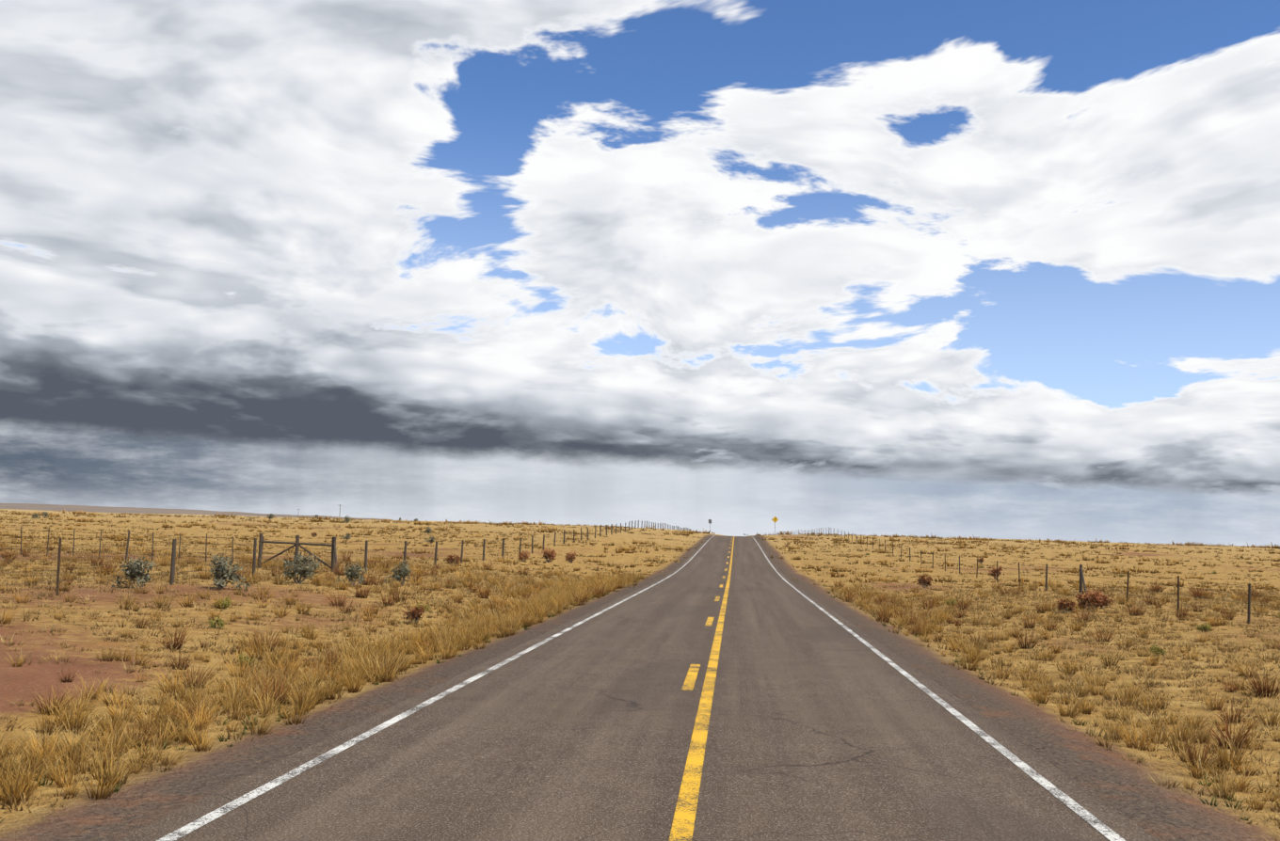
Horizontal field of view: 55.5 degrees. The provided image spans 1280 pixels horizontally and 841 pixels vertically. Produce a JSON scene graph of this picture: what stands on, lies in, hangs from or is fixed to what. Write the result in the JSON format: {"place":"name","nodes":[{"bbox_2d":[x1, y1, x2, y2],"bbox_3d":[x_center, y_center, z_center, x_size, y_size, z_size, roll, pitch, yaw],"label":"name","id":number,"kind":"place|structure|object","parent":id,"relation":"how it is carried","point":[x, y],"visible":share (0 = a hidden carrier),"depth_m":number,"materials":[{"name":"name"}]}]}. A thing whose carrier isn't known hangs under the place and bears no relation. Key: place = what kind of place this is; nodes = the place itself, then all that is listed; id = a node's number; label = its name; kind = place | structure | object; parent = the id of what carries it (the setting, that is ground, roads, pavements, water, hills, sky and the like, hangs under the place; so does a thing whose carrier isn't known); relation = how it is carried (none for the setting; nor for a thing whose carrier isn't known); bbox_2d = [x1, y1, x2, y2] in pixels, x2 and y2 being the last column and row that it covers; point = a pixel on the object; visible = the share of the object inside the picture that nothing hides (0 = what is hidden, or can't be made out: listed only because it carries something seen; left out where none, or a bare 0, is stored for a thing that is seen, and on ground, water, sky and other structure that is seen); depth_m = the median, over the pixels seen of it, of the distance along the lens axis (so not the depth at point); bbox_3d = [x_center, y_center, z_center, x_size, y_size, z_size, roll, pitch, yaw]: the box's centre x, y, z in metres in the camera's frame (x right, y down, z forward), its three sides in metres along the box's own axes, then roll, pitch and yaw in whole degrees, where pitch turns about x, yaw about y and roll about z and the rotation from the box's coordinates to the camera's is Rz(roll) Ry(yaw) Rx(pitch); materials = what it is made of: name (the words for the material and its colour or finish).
{"place":"outdoors","nodes":[
{"label":"outdoors","id":0,"kind":"place"},
{"bbox_2d":[0,503,391,520],"bbox_3d":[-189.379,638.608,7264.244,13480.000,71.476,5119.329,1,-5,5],"label":"distant hills","id":1,"kind":"structure","parent":0,"point":[65,508],"depth_m":7034.23,"materials":[{"name":"brown soil"}]},
{"bbox_2d":[114,535,1159,840],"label":"road","id":2,"kind":"structure","parent":0,"point":[824,728],"depth_m":11.15,"materials":[{"name":"grey asphalt"}]},
{"bbox_2d":[156,536,1125,840],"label":"edge lines","id":3,"kind":"structure","parent":2,"relation":"on","point":[1107,832],"depth_m":11.13,"materials":[{"name":"white paint"}]},
{"bbox_2d":[668,536,734,840],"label":"lines","id":4,"kind":"structure","parent":2,"relation":"on","point":[683,823],"depth_m":11.87,"materials":[{"name":"yellow paint"}]},
{"bbox_2d":[0,509,1279,840],"bbox_3d":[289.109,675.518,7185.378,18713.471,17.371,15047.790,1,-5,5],"label":"ground","id":5,"kind":"structure","parent":0,"point":[1112,778],"depth_m":22.60,"materials":[{"name":"brown soil"}]},
{"bbox_2d":[0,526,333,563],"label":"fence","id":6,"kind":"object","parent":5,"relation":"on","point":[128,547],"visible":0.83,"depth_m":47.07,"materials":[{"name":"wood"}]},
{"bbox_2d":[31,512,400,589],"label":"sage shrubs","id":7,"kind":"object","parent":5,"relation":"on","point":[135,571],"visible":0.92,"depth_m":30.73,"materials":[{"name":"green plant"}]},
{"bbox_2d":[257,533,337,572],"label":"fence corner brace","id":8,"kind":"object","parent":5,"relation":"on","point":[296,544],"visible":0.65,"depth_m":46.33,"materials":[{"name":"brown wood"}]},
{"bbox_2d":[0,520,690,598],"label":"fence","id":9,"kind":"object","parent":5,"relation":"on","point":[173,553],"visible":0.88,"depth_m":40.10,"materials":[{"name":"brown wood"}]},
{"bbox_2d":[266,513,434,584],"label":"sage shrubs","id":10,"kind":"object","parent":5,"relation":"on","point":[299,570],"visible":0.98,"depth_m":36.93,"materials":[{"name":"green plant"}]},
{"bbox_2d":[0,584,1251,823],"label":"grass tufts","id":11,"kind":"object","parent":5,"relation":"on","point":[117,790],"depth_m":11.81,"materials":[{"name":"yellow plant"}]},
{"bbox_2d":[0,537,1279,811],"bbox_3d":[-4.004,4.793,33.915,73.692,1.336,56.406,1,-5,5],"label":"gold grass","id":12,"kind":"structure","parent":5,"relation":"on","point":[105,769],"depth_m":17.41,"materials":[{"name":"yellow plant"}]},
{"bbox_2d":[0,544,1279,840],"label":"pale grass","id":13,"kind":"structure","parent":5,"relation":"on","point":[907,593],"depth_m":27.20,"materials":[{"name":"beige plant"}]},
{"bbox_2d":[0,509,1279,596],"bbox_3d":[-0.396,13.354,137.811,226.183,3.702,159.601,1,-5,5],"label":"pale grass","id":14,"kind":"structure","parent":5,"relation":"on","point":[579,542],"depth_m":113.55,"materials":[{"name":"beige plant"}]},
{"bbox_2d":[0,509,1279,595],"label":"gold grass","id":15,"kind":"structure","parent":5,"relation":"on","point":[507,561],"depth_m":107.93,"materials":[{"name":"yellow plant"}]},
{"bbox_2d":[311,531,1114,623],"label":"shrubs","id":16,"kind":"object","parent":5,"relation":"on","point":[1101,602],"visible":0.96,"depth_m":41.53,"materials":[{"name":"plant"}]},
{"bbox_2d":[208,553,1279,666],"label":"shrubs","id":17,"kind":"object","parent":5,"relation":"on","point":[221,623],"visible":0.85,"depth_m":27.14,"materials":[{"name":"green plant"}]},
{"bbox_2d":[209,516,1279,591],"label":"shrubs","id":18,"kind":"object","parent":5,"relation":"on","point":[219,571],"visible":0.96,"depth_m":32.57,"materials":[{"name":"green plant"}]},
{"bbox_2d":[771,516,778,533],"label":"road sign","id":19,"kind":"object","parent":5,"relation":"on","point":[775,520],"visible":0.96,"depth_m":194.06,"materials":[{"name":"metal"}]},
{"bbox_2d":[783,528,1279,624],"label":"fence","id":20,"kind":"object","parent":5,"relation":"on","point":[1248,603],"visible":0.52,"depth_m":49.45,"materials":[{"name":"brown wood"}]},
{"bbox_2d":[1079,564,1087,593],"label":"fence brace","id":21,"kind":"object","parent":5,"relation":"on","point":[1081,579],"visible":0.68,"depth_m":51.69,"materials":[{"name":"grey wood"}]},
{"bbox_2d":[0,0,1279,546],"label":"sky","id":22,"kind":"structure","parent":0,"point":[1000,269],"materials":[{"name":"white"}]}
]}

